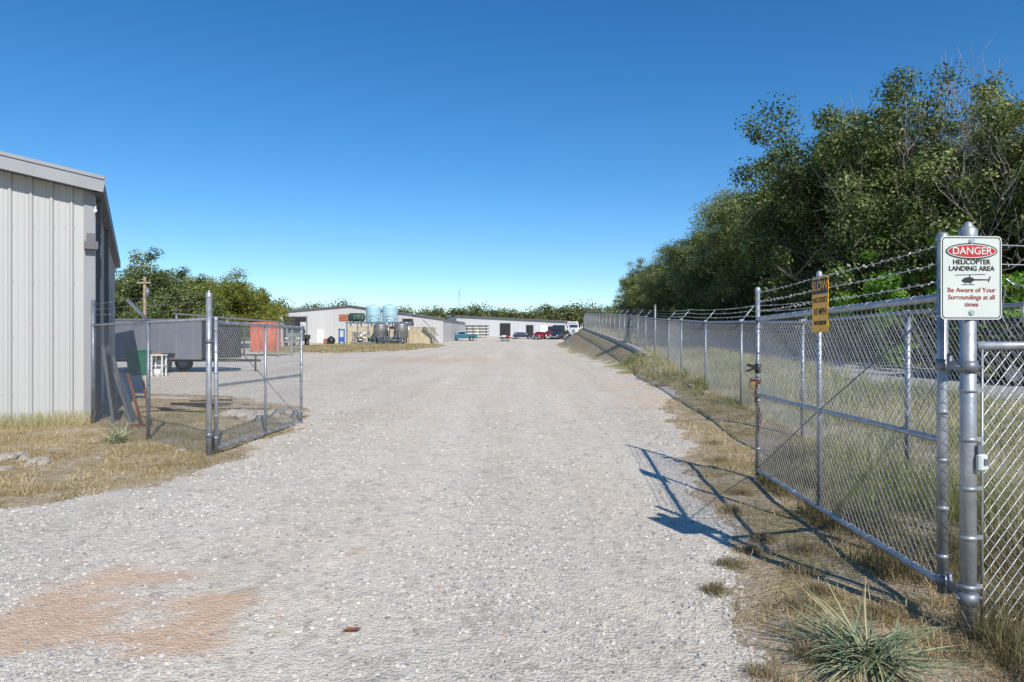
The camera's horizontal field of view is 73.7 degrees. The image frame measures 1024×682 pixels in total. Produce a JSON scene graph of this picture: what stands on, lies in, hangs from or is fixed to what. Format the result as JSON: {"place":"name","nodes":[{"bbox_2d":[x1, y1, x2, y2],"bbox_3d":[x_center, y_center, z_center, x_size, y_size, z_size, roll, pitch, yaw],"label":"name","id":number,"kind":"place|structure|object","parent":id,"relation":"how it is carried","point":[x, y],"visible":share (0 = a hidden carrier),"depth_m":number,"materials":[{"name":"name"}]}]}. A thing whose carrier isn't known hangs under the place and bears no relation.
{"place":"outdoors","nodes":[
{"label":"outdoors","id":0,"kind":"place"},
{"bbox_2d":[0,396,312,508],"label":"grass","id":1,"kind":"structure","parent":0,"point":[42,447],"depth_m":9.37,"materials":[{"name":"beige plant"}]},
{"bbox_2d":[0,465,15,470],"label":"rock","id":2,"kind":"object","parent":1,"relation":"on","point":[5,468],"visible":0.71,"depth_m":8.17,"materials":[{"name":"stone"}]},
{"bbox_2d":[0,334,782,681],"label":"gravel road","id":3,"kind":"structure","parent":0,"point":[222,608],"depth_m":5.23,"materials":[{"name":"grey gravel"}]},
{"bbox_2d":[125,349,152,374],"bbox_3d":[-14.699,0.842,26.910,0.680,1.011,0.819,0,0,6],"label":"wheeled bin","id":4,"kind":"object","parent":3,"relation":"on","point":[142,362],"visible":0.61,"depth_m":26.59,"materials":[{"name":"green plastic"}]},
{"bbox_2d":[91,294,205,452],"bbox_3d":[-5.930,0.439,10.703,4.883,2.378,0.271,0,0,43],"label":"chain link fence","id":5,"kind":"object","parent":3,"relation":"on","point":[147,322],"visible":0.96,"depth_m":10.56,"materials":[{"name":"metal"}]},
{"bbox_2d":[150,353,167,376],"bbox_3d":[-13.550,0.911,26.082,0.500,0.895,0.635,0,0,0],"label":"utility table","id":6,"kind":"object","parent":3,"relation":"on","point":[156,365],"visible":0.77,"depth_m":26.03,"materials":[{"name":"white paint"}]},
{"bbox_2d":[115,319,260,372],"bbox_3d":[-14.219,0.198,29.136,6.879,2.235,2.180,0,0,-1],"label":"enclosed trailer","id":7,"kind":"object","parent":3,"relation":"on","point":[170,336],"visible":0.48,"depth_m":28.22,"materials":[{"name":"grey paint"}]},
{"bbox_2d":[218,409,245,416],"bbox_3d":[-5.579,1.510,13.886,0.416,0.248,0.650,0,0,33],"label":"rock","id":8,"kind":"object","parent":3,"relation":"on","point":[231,411],"visible":0.23,"depth_m":13.75,"materials":[{"name":"stone"}]},
{"bbox_2d":[230,410,268,419],"bbox_3d":[-5.146,1.502,13.381,0.577,0.323,0.810,0,0,38],"label":"rock","id":9,"kind":"object","parent":3,"relation":"on","point":[250,411],"visible":0.34,"depth_m":13.09,"materials":[{"name":"stone"}]},
{"bbox_2d":[244,414,263,420],"bbox_3d":[-4.850,1.505,12.888,0.488,0.232,0.362,0,0,29],"label":"rock","id":10,"kind":"object","parent":3,"relation":"on","point":[250,416],"visible":0.32,"depth_m":12.77,"materials":[{"name":"stone"}]},
{"bbox_2d":[267,408,307,417],"bbox_3d":[-4.529,1.497,13.690,0.886,0.289,0.513,0,0,-2],"label":"rock","id":11,"kind":"object","parent":3,"relation":"on","point":[284,414],"visible":0.35,"depth_m":13.51,"materials":[{"name":"stone"}]},
{"bbox_2d":[284,326,309,345],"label":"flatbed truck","id":12,"kind":"object","parent":3,"relation":"on","point":[306,338],"visible":0.59,"depth_m":80.91,"materials":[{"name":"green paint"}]},
{"bbox_2d":[327,336,334,343],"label":"round tank","id":13,"kind":"object","parent":3,"relation":"on","point":[330,339],"visible":0.94,"depth_m":93.59,"materials":[{"name":"black paint"}]},
{"bbox_2d":[338,328,344,343],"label":"blue frame","id":14,"kind":"object","parent":3,"relation":"on","point":[341,339],"visible":0.91,"depth_m":96.90,"materials":[{"name":"paint"}]},
{"bbox_2d":[347,326,377,342],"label":"shipping container","id":15,"kind":"object","parent":3,"relation":"on","point":[350,330],"visible":0.33,"depth_m":98.41,"materials":[{"name":"beige metal"}]},
{"bbox_2d":[350,332,377,342],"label":"pump skid","id":16,"kind":"object","parent":3,"relation":"on","point":[360,339],"visible":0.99,"depth_m":95.98,"materials":[{"name":"metal"}]},
{"bbox_2d":[383,326,393,343],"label":"shipping container","id":17,"kind":"object","parent":3,"relation":"on","point":[391,331],"visible":0.11,"depth_m":99.33,"materials":[{"name":"beige metal"}]},
{"bbox_2d":[403,327,435,343],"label":"shipping container","id":18,"kind":"object","parent":3,"relation":"on","point":[421,335],"visible":0.66,"depth_m":97.36,"materials":[{"name":"beige metal"}]},
{"bbox_2d":[455,331,477,340],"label":"pickup truck","id":19,"kind":"object","parent":3,"relation":"on","point":[460,334],"visible":0.62,"depth_m":118.72,"materials":[{"name":"teal paint"}]},
{"bbox_2d":[465,325,488,335],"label":"pipe rack","id":20,"kind":"object","parent":3,"relation":"on","point":[466,328],"visible":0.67,"depth_m":139.61,"materials":[{"name":"metal"}]},
{"bbox_2d":[499,335,516,340],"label":"flat trailer","id":21,"kind":"object","parent":3,"relation":"on","point":[502,337],"visible":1,"depth_m":117.20,"materials":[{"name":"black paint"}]},
{"bbox_2d":[513,332,532,338],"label":"parked suv","id":22,"kind":"object","parent":3,"relation":"on","point":[517,335],"visible":0.89,"depth_m":130.29,"materials":[{"name":"blue paint"}]},
{"bbox_2d":[532,332,546,338],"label":"pickup truck","id":23,"kind":"object","parent":3,"relation":"on","point":[538,335],"visible":0.9,"depth_m":127.56,"materials":[{"name":"red paint"}]},
{"bbox_2d":[550,331,564,338],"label":"pickup truck","id":24,"kind":"object","parent":3,"relation":"on","point":[555,334],"visible":0.94,"depth_m":128.49,"materials":[{"name":"blue paint"}]},
{"bbox_2d":[551,325,567,337],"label":"flatbed truck","id":25,"kind":"object","parent":3,"relation":"on","point":[558,328],"visible":0.23,"depth_m":132.57,"materials":[{"name":"black paint"}]},
{"bbox_2d":[567,323,579,335],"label":"semi truck","id":26,"kind":"object","parent":3,"relation":"on","point":[573,328],"visible":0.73,"depth_m":122.41,"materials":[{"name":"white paint"}]},
{"bbox_2d":[0,329,1023,681],"bbox_3d":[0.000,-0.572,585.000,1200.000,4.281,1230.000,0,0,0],"label":"ground","id":27,"kind":"structure","parent":0,"point":[790,525],"depth_m":6.67,"materials":[{"name":"brown plant"}]},
{"bbox_2d":[0,451,30,462],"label":"rock","id":28,"kind":"object","parent":27,"relation":"on","point":[17,455],"visible":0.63,"depth_m":8.69,"materials":[{"name":"stone"}]},
{"bbox_2d":[22,456,50,466],"bbox_3d":[-5.954,1.545,8.581,0.283,0.164,0.375,0,0,-15],"label":"rock","id":29,"kind":"object","parent":27,"relation":"on","point":[36,461],"visible":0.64,"depth_m":8.48,"materials":[{"name":"stone"}]},
{"bbox_2d":[0,408,95,429],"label":"grass","id":30,"kind":"structure","parent":27,"relation":"on","point":[48,419],"depth_m":12.07,"materials":[{"name":"beige plant"}]},
{"bbox_2d":[0,151,120,425],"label":"metal warehouse","id":31,"kind":"structure","parent":27,"relation":"on","point":[60,262],"depth_m":12.29,"materials":[{"name":"white paint"}]},
{"bbox_2d":[109,282,111,359],"bbox_3d":[-11.820,-0.050,20.082,0.030,3.200,3.000,0,0,-29],"label":"side door","id":32,"kind":"structure","parent":31,"relation":"in","point":[110,287],"depth_m":19.87,"materials":[{"name":"grey metal"}]},
{"bbox_2d":[80,416,144,444],"bbox_3d":[-5.998,1.312,10.278,0.912,0.428,0.867,0,0,-30],"label":"yucca plant","id":33,"kind":"object","parent":27,"relation":"on","point":[114,439],"visible":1,"depth_m":10.27,"materials":[{"name":"green plant"}]},
{"bbox_2d":[101,345,135,422],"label":"leaning boards","id":34,"kind":"object","parent":27,"relation":"on","point":[105,360],"visible":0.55,"depth_m":12.64,"materials":[{"name":"grey wood"}]},
{"bbox_2d":[126,373,151,426],"bbox_3d":[-6.660,1.047,12.181,0.398,0.966,0.331,0,0,39],"label":"rusty pipe","id":35,"kind":"object","parent":27,"relation":"on","point":[137,409],"visible":0.64,"depth_m":12.14,"materials":[{"name":"metal"}]},
{"bbox_2d":[137,277,150,315],"bbox_3d":[-26.893,-1.663,49.959,1.005,6.000,0.338,0,0,7],"label":"utility pole","id":36,"kind":"object","parent":27,"relation":"on","point":[145,290],"visible":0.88,"depth_m":49.90,"materials":[{"name":"brown wood"}]},
{"bbox_2d":[130,266,190,292],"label":"oak tree","id":37,"kind":"object","parent":27,"relation":"on","point":[181,273],"visible":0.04,"depth_m":69.52,"materials":[{"name":"green plant"}]},
{"bbox_2d":[115,246,215,318],"bbox_3d":[-32.885,-3.338,58.513,9.674,9.630,12.766,0,0,12],"label":"oak tree","id":38,"kind":"object","parent":27,"relation":"on","point":[133,287],"visible":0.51,"depth_m":58.16,"materials":[{"name":"green plant"}]},
{"bbox_2d":[105,393,270,413],"bbox_3d":[-6.902,1.326,14.706,3.280,0.371,1.259,0,0,-17],"label":"lumber pile","id":39,"kind":"object","parent":27,"relation":"on","point":[191,405],"visible":0.65,"depth_m":14.71,"materials":[{"name":"brown wood"}]},
{"bbox_2d":[150,273,247,321],"bbox_3d":[-29.996,-2.472,62.375,7.587,7.553,10.012,0,0,15],"label":"oak tree","id":40,"kind":"object","parent":27,"relation":"on","point":[190,292],"visible":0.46,"depth_m":61.99,"materials":[{"name":"green plant"}]},
{"bbox_2d":[205,290,214,455],"bbox_3d":[-4.030,0.485,9.122,0.092,2.330,0.176,0,0,0],"label":"gate post","id":41,"kind":"object","parent":27,"relation":"on","point":[209,433],"visible":0.97,"depth_m":9.05,"materials":[{"name":"metal"}]},
{"bbox_2d":[213,317,302,452],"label":"chain link gate","id":42,"kind":"structure","parent":41,"relation":"attached to","point":[217,385],"depth_m":10.59,"materials":[{"name":"metal"}]},
{"bbox_2d":[173,313,294,356],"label":"open shed","id":43,"kind":"structure","parent":27,"relation":"on","point":[243,319],"depth_m":45.55,"materials":[{"name":"grey metal"}]},
{"bbox_2d":[181,267,286,338],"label":"elm tree","id":44,"kind":"object","parent":27,"relation":"on","point":[240,297],"visible":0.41,"depth_m":69.64,"materials":[{"name":"green plant"}]},
{"bbox_2d":[206,275,275,334],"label":"elm tree","id":45,"kind":"object","parent":27,"relation":"on","point":[215,280],"depth_m":79.61,"materials":[{"name":"green plant"}]},
{"bbox_2d":[250,322,280,350],"bbox_3d":[-22.294,-0.375,61.979,2.340,2.500,6.064,0,0,-17],"label":"shipping container","id":46,"kind":"object","parent":27,"relation":"on","point":[260,335],"visible":0.44,"depth_m":59.10,"materials":[{"name":"red paint"}]},
{"bbox_2d":[241,302,294,340],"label":"elm tree","id":47,"kind":"object","parent":27,"relation":"on","point":[283,310],"visible":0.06,"depth_m":92.24,"materials":[{"name":"green plant"}]},
{"bbox_2d":[242,343,446,353],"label":"grass","id":48,"kind":"structure","parent":27,"relation":"on","point":[336,348],"depth_m":70.32,"materials":[{"name":"beige plant"}]},
{"bbox_2d":[120,296,614,327],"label":"distant tree line","id":49,"kind":"object","parent":27,"relation":"on","point":[549,312],"visible":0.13,"depth_m":183.59,"materials":[{"name":"green plant"}]},
{"bbox_2d":[280,306,464,341],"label":"front wall","id":50,"kind":"structure","parent":27,"relation":"on","point":[450,329],"depth_m":108.00,"materials":[{"name":"white metal"}]},
{"bbox_2d":[283,316,307,341],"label":"bay frame","id":51,"kind":"object","parent":50,"relation":"attached to","point":[306,324],"visible":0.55,"depth_m":107.86,"materials":[{"name":"white metal"}]},
{"bbox_2d":[339,314,348,320],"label":"wall sign","id":52,"kind":"object","parent":50,"relation":"attached to","point":[343,317],"visible":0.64,"depth_m":107.87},
{"bbox_2d":[284,317,412,337],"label":"bay opening","id":53,"kind":"object","parent":50,"relation":"in","point":[297,320],"visible":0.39,"depth_m":107.92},
{"bbox_2d":[281,306,440,341],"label":"wall ribs","id":54,"kind":"object","parent":50,"relation":"attached to","point":[345,323],"depth_m":107.95,"materials":[{"name":"white metal"}]},
{"bbox_2d":[317,330,323,341],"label":"walk door","id":55,"kind":"structure","parent":54,"relation":"attached to","point":[320,335],"depth_m":107.89,"materials":[{"name":"white paint"}]},
{"bbox_2d":[346,315,413,342],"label":"tank platform","id":56,"kind":"structure","parent":27,"relation":"on","point":[371,323],"depth_m":98.33,"materials":[{"name":"metal"}]},
{"bbox_2d":[348,313,364,321],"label":"horizontal tank","id":57,"kind":"object","parent":56,"relation":"on","point":[354,317],"visible":0.98,"depth_m":99.30,"materials":[{"name":"green metal"}]},
{"bbox_2d":[366,304,380,321],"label":"storage tank","id":58,"kind":"object","parent":56,"relation":"on","point":[373,311],"visible":0.94,"depth_m":98.67,"materials":[{"name":"white paint"}]},
{"bbox_2d":[382,304,397,321],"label":"storage tank","id":59,"kind":"object","parent":56,"relation":"on","point":[389,312],"visible":0.97,"depth_m":98.69,"materials":[{"name":"white paint"}]},
{"bbox_2d":[373,322,388,343],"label":"steel tank","id":60,"kind":"object","parent":27,"relation":"on","point":[380,329],"visible":0.8,"depth_m":95.85,"materials":[{"name":"silver metal"}]},
{"bbox_2d":[377,332,402,343],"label":"valve manifold","id":61,"kind":"object","parent":27,"relation":"on","point":[393,340],"visible":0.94,"depth_m":94.79,"materials":[{"name":"metal"}]},
{"bbox_2d":[394,321,408,343],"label":"steel tank","id":62,"kind":"object","parent":27,"relation":"on","point":[401,327],"visible":0.82,"depth_m":95.82,"materials":[{"name":"silver metal"}]},
{"bbox_2d":[448,317,567,335],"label":"walls","id":63,"kind":"structure","parent":27,"relation":"on","point":[516,325],"depth_m":150.00,"materials":[{"name":"metal"}]},
{"bbox_2d":[457,317,551,335],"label":"wall ribs","id":64,"kind":"object","parent":63,"relation":"attached to","point":[498,324],"depth_m":149.96,"materials":[{"name":"metal"}]},
{"bbox_2d":[447,315,568,321],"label":"eave trim","id":65,"kind":"structure","parent":63,"relation":"on","point":[508,318],"depth_m":149.55,"materials":[{"name":"grey metal"}]},
{"bbox_2d":[476,325,547,333],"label":"doors","id":66,"kind":"structure","parent":63,"relation":"attached to","point":[543,328],"depth_m":149.86,"materials":[{"name":"white paint"}]},
{"bbox_2d":[500,323,552,335],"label":"bay openings","id":67,"kind":"object","parent":63,"relation":"in","point":[504,328],"visible":0.38,"depth_m":149.88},
{"bbox_2d":[610,295,623,314],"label":"oak tree","id":68,"kind":"object","parent":27,"relation":"on","point":[611,308],"visible":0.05,"depth_m":131.39,"materials":[{"name":"green plant"}]},
{"bbox_2d":[581,327,655,357],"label":"concrete curb","id":69,"kind":"structure","parent":27,"relation":"on","point":[632,347],"depth_m":44.29,"materials":[{"name":"grey concrete"}]},
{"bbox_2d":[611,294,634,324],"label":"oak tree","id":70,"kind":"object","parent":27,"relation":"on","point":[616,312],"visible":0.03,"depth_m":120.25,"materials":[{"name":"green plant"}]},
{"bbox_2d":[611,274,642,317],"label":"oak tree","id":71,"kind":"object","parent":27,"relation":"on","point":[622,305],"visible":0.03,"depth_m":105.50,"materials":[{"name":"green plant"}]},
{"bbox_2d":[618,256,665,315],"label":"oak tree","id":72,"kind":"object","parent":27,"relation":"on","point":[633,278],"visible":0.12,"depth_m":94.25,"materials":[{"name":"green plant"}]},
{"bbox_2d":[622,267,694,316],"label":"oak tree","id":73,"kind":"object","parent":27,"relation":"on","point":[637,295],"visible":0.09,"depth_m":81.53,"materials":[{"name":"green plant"}]},
{"bbox_2d":[636,242,698,313],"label":"oak tree","id":74,"kind":"object","parent":27,"relation":"on","point":[656,298],"visible":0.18,"depth_m":71.95,"materials":[{"name":"green plant"}]},
{"bbox_2d":[637,232,721,329],"bbox_3d":[18.030,-5.348,63.765,11.196,10.108,11.059,0,0,-43],"label":"oak tree","id":75,"kind":"object","parent":27,"relation":"on","point":[667,288],"visible":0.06,"depth_m":63.67,"materials":[{"name":"green plant"}]},
{"bbox_2d":[648,214,785,335],"bbox_3d":[18.231,-5.605,56.077,10.213,11.548,12.308,0,0,-20],"label":"oak tree","id":76,"kind":"object","parent":27,"relation":"on","point":[668,260],"visible":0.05,"depth_m":57.42,"materials":[{"name":"green plant"}]},
{"bbox_2d":[679,292,795,342],"bbox_3d":[16.336,-1.763,50.962,3.872,3.774,17.361,0,0,-3],"label":"bright shrub","id":77,"kind":"object","parent":27,"relation":"on","point":[745,304],"visible":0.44,"depth_m":44.64,"materials":[{"name":"green plant"}]},
{"bbox_2d":[665,195,810,339],"bbox_3d":[16.941,-5.504,49.238,11.614,11.688,11.276,0,0,33],"label":"oak tree","id":78,"kind":"object","parent":27,"relation":"on","point":[697,280],"visible":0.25,"depth_m":48.82,"materials":[{"name":"green plant"}]},
{"bbox_2d":[686,184,837,343],"bbox_3d":[17.434,-5.188,42.375,13.168,11.654,9.497,0,0,12],"label":"oak tree","id":79,"kind":"object","parent":27,"relation":"on","point":[720,250],"visible":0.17,"depth_m":41.63,"materials":[{"name":"green plant"}]},
{"bbox_2d":[584,301,1023,512],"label":"chain link fence","id":80,"kind":"object","parent":27,"relation":"on","point":[673,322],"visible":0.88,"depth_m":10.87,"materials":[{"name":"metal"}]},
{"bbox_2d":[590,326,1023,443],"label":"tall grass","id":81,"kind":"structure","parent":27,"relation":"on","point":[985,371],"depth_m":28.05,"materials":[{"name":"green plant"}]},
{"bbox_2d":[592,269,1023,379],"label":"undergrowth","id":82,"kind":"object","parent":27,"relation":"on","point":[676,314],"visible":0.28,"depth_m":47.95,"materials":[{"name":"green plant"}]},
{"bbox_2d":[609,345,1023,636],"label":"tall grass","id":83,"kind":"structure","parent":27,"relation":"on","point":[660,363],"depth_m":9.78,"materials":[{"name":"plant"}]},
{"bbox_2d":[627,328,1023,408],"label":"asphalt lane","id":84,"kind":"structure","parent":27,"relation":"on","point":[995,390],"depth_m":25.09,"materials":[{"name":"grey asphalt"}]},
{"bbox_2d":[710,106,983,345],"bbox_3d":[17.669,-5.540,36.811,13.535,13.026,14.400,0,0,1],"label":"oak tree","id":85,"kind":"object","parent":27,"relation":"on","point":[728,212],"visible":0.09,"depth_m":35.76,"materials":[{"name":"green plant"}]},
{"bbox_2d":[694,439,1021,681],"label":"dry grass tufts","id":86,"kind":"object","parent":27,"relation":"on","point":[716,589],"visible":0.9,"depth_m":3.92,"materials":[{"name":"beige plant"}]},
{"bbox_2d":[759,582,985,681],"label":"yucca plant","id":87,"kind":"object","parent":27,"relation":"on","point":[856,646],"visible":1,"depth_m":3.18,"materials":[{"name":"green plant"}]},
{"bbox_2d":[724,60,1022,354],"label":"oak tree","id":88,"kind":"object","parent":27,"relation":"on","point":[797,202],"visible":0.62,"depth_m":29.94,"materials":[{"name":"green plant"}]},
{"bbox_2d":[744,437,1023,680],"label":"weeds","id":89,"kind":"object","parent":27,"relation":"on","point":[1004,639],"visible":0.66,"depth_m":4.56,"materials":[{"name":"green plant"}]},
{"bbox_2d":[790,40,1023,362],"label":"dead tree","id":90,"kind":"object","parent":27,"relation":"on","point":[964,147],"visible":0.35,"depth_m":27.58,"materials":[{"name":"plant"}]},
{"bbox_2d":[807,229,1023,377],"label":"bright shrub","id":91,"kind":"object","parent":27,"relation":"on","point":[879,284],"visible":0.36,"depth_m":25.49,"materials":[{"name":"green plant"}]},
{"bbox_2d":[822,90,1023,324],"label":"oak tree","id":92,"kind":"object","parent":27,"relation":"on","point":[896,242],"visible":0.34,"depth_m":27.16,"materials":[{"name":"green plant"}]},
{"bbox_2d":[859,68,1023,308],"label":"oak tree","id":93,"kind":"object","parent":27,"relation":"on","point":[1009,116],"visible":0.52,"depth_m":25.41,"materials":[{"name":"green plant"}]},
{"bbox_2d":[935,221,988,639],"bbox_3d":[2.328,0.520,3.594,0.145,2.260,0.379,0,0,0],"label":"gate post","id":94,"kind":"object","parent":27,"relation":"on","point":[973,458],"visible":0.95,"depth_m":3.45,"materials":[{"name":"metal"}]},
{"bbox_2d":[755,232,948,593],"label":"chain link gate","id":95,"kind":"structure","parent":94,"relation":"attached to","point":[940,438],"depth_m":4.68,"materials":[{"name":"metal"}]},
{"bbox_2d":[749,377,755,388],"bbox_3d":[2.625,0.455,7.450,0.060,0.130,0.035,0,0,0],"label":"padlock","id":96,"kind":"object","parent":95,"relation":"hanging from","point":[752,384],"visible":1,"depth_m":7.44,"materials":[{"name":"gold metal"}]},
{"bbox_2d":[746,363,760,372],"bbox_3d":[2.649,0.297,7.494,0.168,0.105,0.078,0,0,0],"label":"gate latch","id":97,"kind":"object","parent":95,"relation":"attached to","point":[756,368],"visible":0.91,"depth_m":7.46,"materials":[{"name":"black paint"}]},
{"bbox_2d":[750,379,761,432],"bbox_3d":[2.680,0.710,7.489,0.132,0.588,0.132,0,0,0],"label":"rusty chain","id":98,"kind":"object","parent":95,"relation":"attached to","point":[756,386],"visible":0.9,"depth_m":7.44,"materials":[{"name":"metal"}]},
{"bbox_2d":[812,276,828,331],"bbox_3d":[2.489,-0.295,5.520,0.010,0.440,0.300,0,0,1],"label":"speed limit sign","id":99,"kind":"object","parent":95,"relation":"attached to","point":[820,303],"visible":1,"depth_m":5.51,"materials":[{"name":"metal"}]},
{"bbox_2d":[940,236,1001,319],"bbox_3d":[2.312,-0.318,3.442,0.315,0.420,0.028,0,0,-2],"label":"danger sign","id":100,"kind":"object","parent":94,"relation":"attached to","point":[970,277],"visible":1,"depth_m":3.44,"materials":[{"name":"metal"}]},
{"bbox_2d":[904,317,1023,385],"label":"equipment trailer","id":101,"kind":"object","parent":27,"relation":"on","point":[1012,356],"visible":0.39,"depth_m":19.50,"materials":[{"name":"black paint"}]},
{"bbox_2d":[925,124,1023,309],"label":"oak tree","id":102,"kind":"object","parent":27,"relation":"on","point":[994,147],"depth_m":34.87,"materials":[{"name":"green plant"}]},
{"bbox_2d":[977,243,1023,628],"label":"chain link fence","id":103,"kind":"object","parent":27,"relation":"on","point":[982,346],"visible":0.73,"depth_m":3.54,"materials":[{"name":"metal"}]},
{"bbox_2d":[978,170,1023,290],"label":"oak tree","id":104,"kind":"object","parent":27,"relation":"on","point":[1001,227],"visible":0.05,"depth_m":27.17,"materials":[{"name":"green plant"}]},
{"bbox_2d":[0,0,1023,327],"label":"sky","id":105,"kind":"structure","parent":0,"point":[511,154],"materials":[{"name":"blue"}]},
{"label":"roof","id":106,"kind":"object","parent":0,"visible":0},
{"bbox_2d":[285,305,444,319],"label":"rake trim","id":107,"kind":"structure","parent":106,"relation":"attached to","point":[360,307],"depth_m":107.67,"materials":[{"name":"grey metal"}]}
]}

